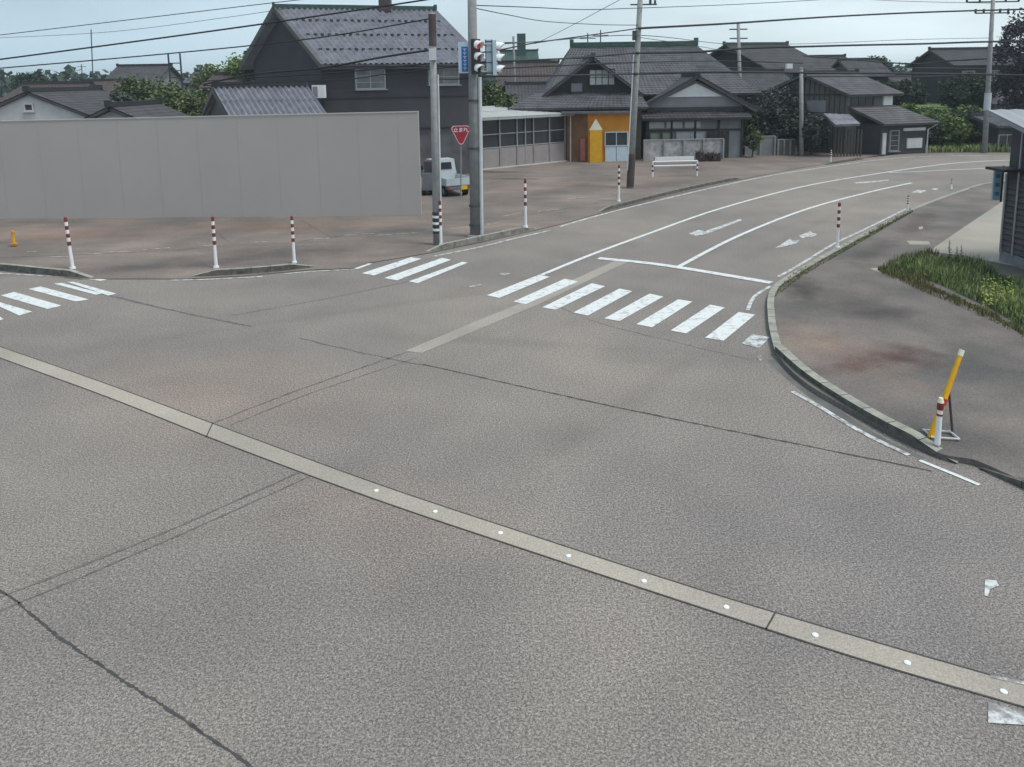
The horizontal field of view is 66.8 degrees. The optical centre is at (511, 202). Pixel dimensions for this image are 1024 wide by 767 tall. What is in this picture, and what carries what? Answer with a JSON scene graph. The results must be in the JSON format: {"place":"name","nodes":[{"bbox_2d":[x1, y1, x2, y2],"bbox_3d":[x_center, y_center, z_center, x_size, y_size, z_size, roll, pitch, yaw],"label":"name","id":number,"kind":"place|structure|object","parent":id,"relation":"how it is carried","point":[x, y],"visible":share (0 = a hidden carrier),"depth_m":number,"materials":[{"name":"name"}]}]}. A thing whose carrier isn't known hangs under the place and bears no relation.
{"place":"outdoors","nodes":[
{"label":"outdoors","id":0,"kind":"place"},
{"bbox_2d":[0,80,105,101],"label":"roof","id":1,"kind":"structure","parent":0,"point":[18,91],"depth_m":69.46,"materials":[{"name":"tile"}]},
{"bbox_2d":[239,0,484,175],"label":"tiled house","id":2,"kind":"structure","parent":0,"point":[408,91],"depth_m":48.32,"materials":[{"name":"tile"}]},
{"bbox_2d":[354,69,387,90],"bbox_3d":[-8.600,-7.458,47.183,2.047,1.285,0.175,-4,9,-18],"label":"window","id":3,"kind":"structure","parent":2,"relation":"in","point":[375,82],"depth_m":47.21,"materials":[{"name":"glass"}]},
{"bbox_2d":[419,128,468,175],"bbox_3d":[-4.514,-3.191,49.235,3.639,3.000,0.070,-4,9,-18],"label":"garage door","id":4,"kind":"structure","parent":2,"relation":"in","point":[449,146],"depth_m":49.25,"materials":[{"name":"metal"}]},
{"bbox_2d":[427,68,461,85],"bbox_3d":[-4.249,-7.837,48.550,2.197,1.085,0.175,-4,9,-18],"label":"window","id":5,"kind":"structure","parent":2,"relation":"in","point":[451,73],"depth_m":48.65,"materials":[{"name":"glass"}]},
{"bbox_2d":[0,151,877,278],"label":"parking lot","id":6,"kind":"structure","parent":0,"point":[552,186],"depth_m":32.46,"materials":[{"name":"asphalt"}]},
{"bbox_2d":[0,263,93,277],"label":"kerb","id":7,"kind":"structure","parent":6,"relation":"on","point":[28,269],"depth_m":24.92,"materials":[{"name":"concrete"}]},
{"bbox_2d":[0,85,112,120],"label":"white gable house","id":8,"kind":"structure","parent":6,"relation":"on","point":[38,103],"depth_m":46.71,"materials":[{"name":"paint"}]},
{"bbox_2d":[83,98,188,118],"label":"tiled house","id":9,"kind":"structure","parent":6,"relation":"on","point":[155,107],"depth_m":42.97,"materials":[{"name":"tile"}]},
{"bbox_2d":[112,74,170,100],"bbox_3d":[-27.360,-6.116,57.693,6.143,6.760,6.248,-1,9,0],"label":"broadleaf tree","id":10,"kind":"object","parent":6,"relation":"on","point":[147,89],"visible":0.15,"depth_m":56.60,"materials":[{"name":"green plant"}]},
{"bbox_2d":[145,84,199,115],"bbox_3d":[-23.104,-4.861,51.815,5.062,6.008,4.815,-9,12,-43],"label":"broadleaf tree","id":11,"kind":"object","parent":6,"relation":"on","point":[168,99],"visible":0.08,"depth_m":51.29,"materials":[{"name":"green plant"}]},
{"bbox_2d":[149,79,209,115],"bbox_3d":[-23.465,-5.684,55.901,5.151,6.382,5.487,-1,9,0],"label":"broadleaf tree","id":12,"kind":"object","parent":6,"relation":"on","point":[199,103],"visible":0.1,"depth_m":54.62,"materials":[{"name":"green plant"}]},
{"bbox_2d":[0,111,421,218],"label":"hoarding wall","id":13,"kind":"structure","parent":6,"relation":"on","point":[332,164],"depth_m":34.78,"materials":[{"name":"metal"}]},
{"bbox_2d":[198,71,250,95],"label":"tiled house","id":14,"kind":"structure","parent":6,"relation":"on","point":[219,75],"depth_m":71.21,"materials":[{"name":"grey tile"}]},
{"bbox_2d":[193,264,315,275],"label":"kerb","id":15,"kind":"structure","parent":6,"relation":"on","point":[250,270],"depth_m":24.68,"materials":[{"name":"concrete"}]},
{"bbox_2d":[201,81,325,115],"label":"annex shed","id":16,"kind":"structure","parent":6,"relation":"on","point":[272,98],"depth_m":42.11,"materials":[{"name":"metal"}]},
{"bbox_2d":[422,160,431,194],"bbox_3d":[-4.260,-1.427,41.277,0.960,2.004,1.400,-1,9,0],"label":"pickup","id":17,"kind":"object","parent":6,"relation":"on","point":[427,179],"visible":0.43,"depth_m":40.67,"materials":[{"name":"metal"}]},
{"bbox_2d":[428,13,441,244],"bbox_3d":[-2.769,-2.488,27.921,0.391,8.445,0.380,-1,9,0],"label":"utility pole","id":18,"kind":"object","parent":6,"relation":"on","point":[435,141],"visible":0.96,"depth_m":27.84,"materials":[{"name":"concrete"}]},
{"bbox_2d":[0,18,427,68],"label":"overhead cable","id":19,"kind":"object","parent":18,"relation":"attached to","point":[220,48],"visible":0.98,"depth_m":31.26,"materials":[{"name":"rubber"}]},
{"bbox_2d":[203,49,428,84],"bbox_3d":[-7.980,-5.326,30.964,11.918,1.205,0.610,4,10,28],"label":"overhead cable","id":20,"kind":"object","parent":18,"relation":"attached to","point":[392,55],"visible":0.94,"depth_m":30.98,"materials":[{"name":"rubber"}]},
{"bbox_2d":[203,63,429,81],"bbox_3d":[-8.154,-5.234,31.462,12.753,0.564,0.621,5,10,30],"label":"overhead cable","id":21,"kind":"object","parent":18,"relation":"attached to","point":[326,73],"visible":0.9,"depth_m":31.31,"materials":[{"name":"rubber"}]},
{"bbox_2d":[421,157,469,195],"bbox_3d":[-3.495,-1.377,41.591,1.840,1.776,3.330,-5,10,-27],"label":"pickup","id":22,"kind":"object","parent":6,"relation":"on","point":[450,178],"visible":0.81,"depth_m":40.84,"materials":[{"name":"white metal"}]},
{"bbox_2d":[451,125,468,197],"bbox_3d":[-2.563,-2.046,39.486,1.004,3.741,0.109,-1,9,0],"label":"stop sign","id":23,"kind":"object","parent":6,"relation":"on","point":[460,132],"visible":0.98,"depth_m":39.24,"materials":[{"name":"metal"}]},
{"bbox_2d":[467,0,483,237],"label":"utility pole","id":24,"kind":"object","parent":6,"relation":"on","point":[475,147],"visible":0.84,"depth_m":29.23,"materials":[{"name":"concrete"}]},
{"bbox_2d":[0,0,426,59],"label":"overhead cable","id":25,"kind":"object","parent":24,"relation":"attached to","point":[216,30],"visible":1,"depth_m":31.40,"materials":[{"name":"rubber"}]},
{"bbox_2d":[203,66,458,85],"bbox_3d":[-7.782,-5.116,31.463,13.432,0.693,1.065,3,10,24],"label":"overhead cable","id":26,"kind":"object","parent":24,"relation":"attached to","point":[331,80],"visible":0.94,"depth_m":31.81,"materials":[{"name":"rubber"}]},
{"bbox_2d":[458,42,468,72],"bbox_3d":[-1.722,-5.379,28.842,0.544,1.148,0.097,-2,9,-5],"label":"hanging sign","id":27,"kind":"object","parent":24,"relation":"attached to","point":[463,56],"visible":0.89,"depth_m":28.81,"materials":[{"name":"metal"}]},
{"bbox_2d":[471,39,484,73],"bbox_3d":[-1.324,-5.353,28.537,0.369,1.280,0.725,-10,13,-44],"label":"traffic light","id":28,"kind":"object","parent":24,"relation":"attached to","point":[477,56],"visible":1,"depth_m":28.43,"materials":[{"name":"metal"}]},
{"bbox_2d":[481,40,504,74],"bbox_3d":[-0.864,-5.395,28.988,1.203,1.280,0.381,-1,9,0],"label":"traffic light","id":29,"kind":"object","parent":24,"relation":"attached to","point":[497,56],"visible":0.96,"depth_m":28.84,"materials":[{"name":"metal"}]},
{"bbox_2d":[478,73,633,76],"bbox_3d":[2.800,-5.757,35.055,0.721,0.149,14.560,5,11,33],"label":"overhead cable","id":30,"kind":"object","parent":24,"relation":"attached to","point":[552,75],"visible":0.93,"depth_m":32.54,"materials":[{"name":"rubber"}]},
{"bbox_2d":[426,227,534,251],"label":"kerb","id":31,"kind":"structure","parent":6,"relation":"on","point":[455,243],"depth_m":29.06,"materials":[{"name":"concrete"}]},
{"bbox_2d":[482,80,517,105],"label":"broadleaf tree","id":32,"kind":"object","parent":6,"relation":"on","point":[495,97],"visible":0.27,"depth_m":59.05,"materials":[{"name":"green plant"}]},
{"bbox_2d":[505,81,547,103],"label":"tiled house","id":33,"kind":"structure","parent":6,"relation":"on","point":[522,90],"depth_m":69.72,"materials":[{"name":"grey tile"}]},
{"bbox_2d":[482,106,574,169],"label":"glazed shed","id":34,"kind":"structure","parent":6,"relation":"on","point":[513,138],"depth_m":54.12,"materials":[{"name":"grey glass"}]},
{"bbox_2d":[589,119,602,162],"bbox_3d":[5.989,-4.392,55.450,0.980,3.135,0.120,-1,9,0],"label":"pencil signboard","id":35,"kind":"object","parent":6,"relation":"on","point":[595,129],"visible":1,"depth_m":55.41},
{"bbox_2d":[559,110,637,161],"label":"orange shed","id":36,"kind":"structure","parent":6,"relation":"on","point":[614,124],"depth_m":55.99,"materials":[{"name":"paint"}]},
{"bbox_2d":[604,131,627,145],"bbox_3d":[7.524,-4.572,55.984,1.720,1.050,0.102,-2,9,-5],"label":"window","id":37,"kind":"structure","parent":36,"relation":"in","point":[610,138],"depth_m":55.99,"materials":[{"name":"grey glass"}]},
{"bbox_2d":[605,146,627,161],"bbox_3d":[7.544,-3.495,56.156,1.640,1.060,0.060,-2,9,-5],"label":"door","id":38,"kind":"structure","parent":36,"relation":"in","point":[611,153],"depth_m":56.12,"materials":[{"name":"metal"}]},
{"bbox_2d":[507,38,762,159],"bbox_3d":[9.345,-8.831,63.781,19.426,9.200,16.355,-1,9,0],"label":"farmhouse","id":39,"kind":"object","parent":6,"relation":"on","point":[693,106],"visible":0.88,"depth_m":57.69,"materials":[{"name":"tile"}]},
{"bbox_2d":[588,69,615,86],"bbox_3d":[6.761,-9.345,58.230,2.100,1.285,0.200,-1,9,0],"label":"window","id":40,"kind":"structure","parent":39,"relation":"in","point":[600,80],"depth_m":58.27,"materials":[{"name":"glass"}]},
{"bbox_2d":[626,0,656,188],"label":"utility pole","id":41,"kind":"object","parent":6,"relation":"on","point":[632,132],"visible":0.93,"depth_m":41.67,"materials":[{"name":"concrete"}]},
{"bbox_2d":[477,0,811,9],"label":"overhead cable","id":42,"kind":"object","parent":41,"relation":"attached to","point":[629,8],"visible":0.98,"depth_m":39.49,"materials":[{"name":"rubber"}]},
{"bbox_2d":[503,60,802,68],"bbox_3d":[8.446,-7.535,42.337,2.940,0.596,29.876,7,12,42],"label":"overhead cable","id":43,"kind":"object","parent":41,"relation":"attached to","point":[636,62],"visible":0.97,"depth_m":40.35,"materials":[{"name":"rubber"}]},
{"bbox_2d":[634,71,1023,75],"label":"overhead cable","id":44,"kind":"object","parent":41,"relation":"attached to","point":[688,72],"visible":1,"depth_m":52.33,"materials":[{"name":"rubber"}]},
{"bbox_2d":[636,40,1023,53],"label":"overhead cable","id":45,"kind":"object","parent":41,"relation":"attached to","point":[681,52],"visible":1,"depth_m":53.23,"materials":[{"name":"rubber"}]},
{"bbox_2d":[638,9,1023,28],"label":"overhead cable","id":46,"kind":"object","parent":41,"relation":"attached to","point":[673,26],"visible":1,"depth_m":52.17,"materials":[{"name":"rubber"}]},
{"bbox_2d":[597,178,738,211],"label":"kerb","id":47,"kind":"structure","parent":6,"relation":"on","point":[629,202],"depth_m":39.50,"materials":[{"name":"concrete"}]},
{"bbox_2d":[643,138,724,160],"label":"block wall","id":48,"kind":"structure","parent":6,"relation":"on","point":[652,148],"depth_m":56.30,"materials":[{"name":"concrete"}]},
{"bbox_2d":[743,124,763,156],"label":"broadleaf tree","id":49,"kind":"object","parent":6,"relation":"on","point":[753,134],"visible":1,"depth_m":57.26,"materials":[{"name":"green plant"}]},
{"bbox_2d":[744,135,775,155],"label":"block wall","id":50,"kind":"structure","parent":6,"relation":"on","point":[767,146],"depth_m":59.02,"materials":[{"name":"grey paint"}]},
{"bbox_2d":[732,69,789,132],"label":"tiled house","id":51,"kind":"structure","parent":6,"relation":"on","point":[762,82],"depth_m":69.37,"materials":[{"name":"tile"}]},
{"bbox_2d":[744,93,794,138],"bbox_3d":[19.507,-6.235,60.803,4.729,4.731,4.450,-1,9,0],"label":"garden pine","id":52,"kind":"object","parent":6,"relation":"on","point":[766,112],"visible":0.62,"depth_m":59.60,"materials":[{"name":"green plant"}]},
{"bbox_2d":[776,139,796,154],"bbox_3d":[20.928,-4.208,59.187,1.599,1.228,0.330,-2,9,-8],"label":"wooden fence","id":53,"kind":"object","parent":6,"relation":"on","point":[785,147],"visible":0.8,"depth_m":59.11,"materials":[{"name":"grey wood"}]},
{"bbox_2d":[764,84,809,138],"bbox_3d":[21.926,-6.723,61.790,4.194,5.338,4.532,-1,9,0],"label":"garden pine","id":54,"kind":"object","parent":6,"relation":"on","point":[793,104],"visible":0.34,"depth_m":60.49,"materials":[{"name":"green plant"}]},
{"bbox_2d":[799,67,803,155],"bbox_3d":[21.487,-6.642,57.608,0.602,6.690,0.340,-1,9,0],"label":"utility pole","id":55,"kind":"object","parent":6,"relation":"on","point":[801,138],"visible":0.85,"depth_m":57.53,"materials":[{"name":"concrete"}]},
{"bbox_2d":[789,113,831,154],"bbox_3d":[22.526,-5.146,58.416,3.047,3.241,3.141,-1,9,0],"label":"garden pine","id":56,"kind":"object","parent":6,"relation":"on","point":[816,132],"visible":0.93,"depth_m":57.66,"materials":[{"name":"green plant"}]},
{"bbox_2d":[763,69,939,156],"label":"wooden house","id":57,"kind":"structure","parent":6,"relation":"on","point":[863,115],"depth_m":58.92,"materials":[{"name":"grey wood"}]},
{"bbox_2d":[833,129,862,156],"bbox_3d":[24.753,-4.354,57.178,2.040,2.000,0.060,-1,9,0],"label":"slat door","id":58,"kind":"structure","parent":57,"relation":"in","point":[854,129],"depth_m":57.15,"materials":[{"name":"grey wood"}]},
{"bbox_2d":[919,105,975,141],"bbox_3d":[35.434,-6.345,64.559,6.566,3.351,6.293,-1,9,0],"label":"broadleaf tree","id":59,"kind":"object","parent":6,"relation":"on","point":[959,123],"visible":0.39,"depth_m":62.32,"materials":[{"name":"green plant"}]},
{"bbox_2d":[930,123,981,143],"bbox_3d":[35.954,-5.510,63.007,3.871,2.176,4.055,-3,9,-16],"label":"broadleaf tree","id":60,"kind":"object","parent":6,"relation":"on","point":[961,135],"visible":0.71,"depth_m":61.90,"materials":[{"name":"green plant"}]},
{"bbox_2d":[964,112,1012,149],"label":"tiled house","id":61,"kind":"structure","parent":6,"relation":"on","point":[999,132],"depth_m":60.55,"materials":[{"name":"stone"}]},
{"bbox_2d":[0,153,1023,766],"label":"road","id":62,"kind":"structure","parent":0,"point":[310,621],"depth_m":10.55,"materials":[{"name":"asphalt"}]},
{"bbox_2d":[0,279,115,319],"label":"crosswalk","id":63,"kind":"structure","parent":62,"relation":"on","point":[29,300],"depth_m":22.37,"materials":[{"name":"paint"}]},
{"bbox_2d":[0,203,746,610],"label":"tar seam","id":64,"kind":"object","parent":62,"relation":"on","point":[234,423],"visible":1,"depth_m":12.94,"materials":[{"name":"asphalt"}]},
{"bbox_2d":[355,257,467,282],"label":"crosswalk","id":65,"kind":"structure","parent":62,"relation":"on","point":[406,273],"depth_m":24.98,"materials":[{"name":"paint"}]},
{"bbox_2d":[0,364,930,766],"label":"tar seam","id":66,"kind":"object","parent":62,"relation":"on","point":[198,730],"visible":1,"depth_m":8.54,"materials":[{"name":"asphalt"}]},
{"bbox_2d":[0,347,1023,705],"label":"concrete strip","id":67,"kind":"object","parent":62,"relation":"on","point":[946,673],"visible":1,"depth_m":9.81,"materials":[{"name":"concrete"}]},
{"bbox_2d":[0,346,1023,706],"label":"joint","id":68,"kind":"object","parent":67,"relation":"on","point":[566,546],"visible":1,"depth_m":9.65,"materials":[{"name":"concrete"}]},
{"bbox_2d":[406,261,626,352],"bbox_3d":[0.785,2.650,21.486,0.574,0.001,10.380,5,11,34],"label":"concrete strip","id":69,"kind":"object","parent":62,"relation":"on","point":[468,328],"visible":1,"depth_m":19.95,"materials":[{"name":"concrete"}]},
{"bbox_2d":[488,275,753,340],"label":"crosswalk","id":70,"kind":"structure","parent":62,"relation":"on","point":[729,327],"depth_m":20.57,"materials":[{"name":"paint"}]},
{"bbox_2d":[598,257,772,283],"bbox_3d":[5.330,2.095,24.533,5.848,0.001,0.583,6,11,36],"label":"stop line","id":71,"kind":"object","parent":62,"relation":"on","point":[704,271],"visible":1,"depth_m":24.40,"materials":[{"name":"paint"}]},
{"bbox_2d":[540,160,1002,274],"bbox_3d":[17.520,-0.634,40.682,47.202,0.001,4.924,-8,12,-39],"label":"line","id":72,"kind":"object","parent":62,"relation":"on","point":[566,264],"visible":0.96,"depth_m":32.11,"materials":[{"name":"paint"}]},
{"bbox_2d":[558,155,986,226],"bbox_3d":[17.233,-1.460,45.917,41.799,0.001,4.254,-8,11,-37],"label":"edge line","id":73,"kind":"object","parent":62,"relation":"on","point":[718,186],"visible":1,"depth_m":40.97,"materials":[{"name":"paint"}]},
{"bbox_2d":[678,183,910,265],"bbox_3d":[13.332,0.436,34.308,1.275,0.001,25.107,7,12,42],"label":"lane line","id":74,"kind":"object","parent":62,"relation":"on","point":[706,251],"visible":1,"depth_m":31.21,"materials":[{"name":"paint"}]},
{"bbox_2d":[776,208,905,276],"bbox_3d":[12.869,1.243,29.262,0.288,0.001,15.420,7,12,39],"label":"edge line","id":75,"kind":"object","parent":62,"relation":"on","point":[804,261],"visible":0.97,"depth_m":27.25,"materials":[{"name":"paint"}]},
{"bbox_2d":[767,359,924,458],"bbox_3d":[5.894,3.708,14.392,0.458,0.001,4.543,-3,9,-11],"label":"gutter","id":76,"kind":"object","parent":62,"relation":"on","point":[781,369],"visible":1,"depth_m":14.25,"materials":[{"name":"concrete"}]},
{"bbox_2d":[791,391,909,454],"bbox_3d":[5.811,3.825,13.606,0.177,0.001,2.749,-4,10,-20],"label":"edge line","id":77,"kind":"object","parent":62,"relation":"on","point":[850,425],"visible":1,"depth_m":13.41,"materials":[{"name":"paint"}]},
{"bbox_2d":[775,345,957,463],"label":"kerb","id":78,"kind":"structure","parent":62,"relation":"on","point":[839,394],"depth_m":13.82,"materials":[{"name":"concrete"}]},
{"bbox_2d":[934,397,943,445],"bbox_3d":[6.787,3.476,12.331,0.100,0.784,0.100,-1,9,0],"label":"short white post","id":79,"kind":"object","parent":78,"relation":"on","point":[939,414],"visible":1,"depth_m":12.30,"materials":[{"name":"plastic"}]},
{"bbox_2d":[767,180,1004,352],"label":"kerb","id":80,"kind":"structure","parent":62,"relation":"on","point":[771,317],"depth_m":23.37,"materials":[{"name":"concrete"}]},
{"bbox_2d":[979,467,1023,488],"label":"kerb","id":81,"kind":"structure","parent":62,"relation":"on","point":[1018,481],"depth_m":11.50,"materials":[{"name":"concrete"}]},
{"bbox_2d":[0,0,1023,78],"label":"sky","id":82,"kind":"structure","parent":0,"point":[16,16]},
{"bbox_2d":[769,182,1023,477],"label":"pavement","id":83,"kind":"structure","parent":0,"point":[851,322],"depth_m":17.18,"materials":[{"name":"asphalt"}]},
{"bbox_2d":[775,210,912,295],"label":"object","id":84,"kind":"structure","parent":83,"relation":"on","point":[863,239],"depth_m":26.28,"materials":[{"name":"concrete"}]},
{"bbox_2d":[922,349,964,439],"bbox_3d":[7.122,3.151,12.680,0.645,1.446,0.448,-1,9,0],"label":"barrier stand","id":85,"kind":"object","parent":83,"relation":"on","point":[946,395],"visible":0.87,"depth_m":12.71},
{"bbox_2d":[916,275,1023,326],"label":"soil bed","id":86,"kind":"object","parent":83,"relation":"on","point":[976,301],"visible":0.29,"depth_m":20.32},
{"bbox_2d":[878,244,1023,336],"bbox_3d":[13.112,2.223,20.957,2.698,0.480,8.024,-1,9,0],"label":"weeds","id":87,"kind":"object","parent":86,"relation":"on","point":[1018,302],"visible":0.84,"depth_m":21.94,"materials":[{"name":"green plant"}]},
{"bbox_2d":[985,109,1023,268],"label":"clad building","id":88,"kind":"structure","parent":83,"relation":"on","point":[1011,244],"depth_m":23.80,"materials":[{"name":"metal"}]},
{"bbox_2d":[991,171,1003,201],"bbox_3d":[15.336,-0.582,24.485,0.320,1.150,0.081,-1,9,0],"label":"hanging sign","id":89,"kind":"object","parent":88,"relation":"attached to","point":[997,185],"visible":0.94,"depth_m":24.47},
{"bbox_2d":[902,102,957,111],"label":"terrace field","id":90,"kind":"structure","parent":0,"point":[937,105],"depth_m":79.09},
{"bbox_2d":[937,71,997,107],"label":"broadleaf tree","id":91,"kind":"object","parent":90,"relation":"on","point":[969,90],"visible":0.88,"depth_m":74.68,"materials":[{"name":"green plant"}]},
{"bbox_2d":[866,151,1009,157],"bbox_3d":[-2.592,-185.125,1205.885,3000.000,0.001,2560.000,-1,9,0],"label":"ground","id":92,"kind":"structure","parent":0,"point":[950,152],"depth_m":59.71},
{"bbox_2d":[8,71,53,91],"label":"broadleaf tree","id":93,"kind":"object","parent":92,"relation":"on","point":[27,77],"visible":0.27,"depth_m":107.56,"materials":[{"name":"green plant"}]},
{"bbox_2d":[79,78,145,99],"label":"tiled house","id":94,"kind":"structure","parent":92,"relation":"on","point":[108,84],"depth_m":87.57,"materials":[{"name":"tile"}]},
{"bbox_2d":[105,63,187,97],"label":"barn","id":95,"kind":"structure","parent":92,"relation":"on","point":[151,71],"depth_m":96.79,"materials":[{"name":"tile"}]},
{"bbox_2d":[187,64,231,98],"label":"broadleaf tree","id":96,"kind":"object","parent":92,"relation":"on","point":[207,75],"visible":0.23,"depth_m":82.61,"materials":[{"name":"green plant"}]},
{"bbox_2d":[211,52,244,76],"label":"broadleaf tree","id":97,"kind":"object","parent":92,"relation":"on","point":[233,64],"visible":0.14,"depth_m":72.44,"materials":[{"name":"green plant"}]},
{"bbox_2d":[0,62,911,99],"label":"woods","id":98,"kind":"object","parent":92,"relation":"on","point":[68,73],"visible":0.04,"depth_m":196.72,"materials":[{"name":"green plant"}]},
{"bbox_2d":[500,48,538,59],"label":"building","id":99,"kind":"structure","parent":92,"relation":"on","point":[530,54],"depth_m":109.96,"materials":[{"name":"paint"}]},
{"bbox_2d":[496,60,559,94],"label":"tiled house","id":100,"kind":"structure","parent":92,"relation":"on","point":[537,71],"depth_m":79.39,"materials":[{"name":"tile"}]},
{"bbox_2d":[710,41,835,78],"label":"tiled house","id":101,"kind":"structure","parent":92,"relation":"on","point":[784,55],"depth_m":76.99,"materials":[{"name":"tile"}]},
{"bbox_2d":[925,140,1010,151],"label":"verge grass","id":102,"kind":"structure","parent":92,"relation":"on","point":[944,146],"depth_m":60.31,"materials":[{"name":"plant"}]},
{"bbox_2d":[966,0,1019,152],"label":"utility pole","id":103,"kind":"object","parent":92,"relation":"on","point":[987,99],"visible":0.87,"depth_m":57.53,"materials":[{"name":"concrete"}]},
{"bbox_2d":[985,8,1023,108],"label":"broadleaf tree","id":104,"kind":"object","parent":92,"relation":"on","point":[1014,100],"visible":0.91,"depth_m":69.06,"materials":[{"name":"green plant"}]},
{"bbox_2d":[930,202,1015,266],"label":"driveway","id":105,"kind":"structure","parent":0,"point":[980,235],"depth_m":27.80,"materials":[{"name":"concrete"}]},
{"label":"field","id":106,"kind":"structure","parent":0,"visible":0},
{"bbox_2d":[831,57,895,83],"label":"tiled house","id":107,"kind":"structure","parent":106,"relation":"on","point":[864,66],"depth_m":88.78,"materials":[{"name":"tile"}]},
{"bbox_2d":[884,78,929,106],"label":"broadleaf tree","id":108,"kind":"object","parent":106,"relation":"on","point":[912,91],"visible":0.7,"depth_m":83.16,"materials":[{"name":"green plant"}]},
{"bbox_2d":[905,46,1023,103],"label":"tiled house","id":109,"kind":"structure","parent":106,"relation":"on","point":[942,54],"depth_m":86.08,"materials":[{"name":"tile"}]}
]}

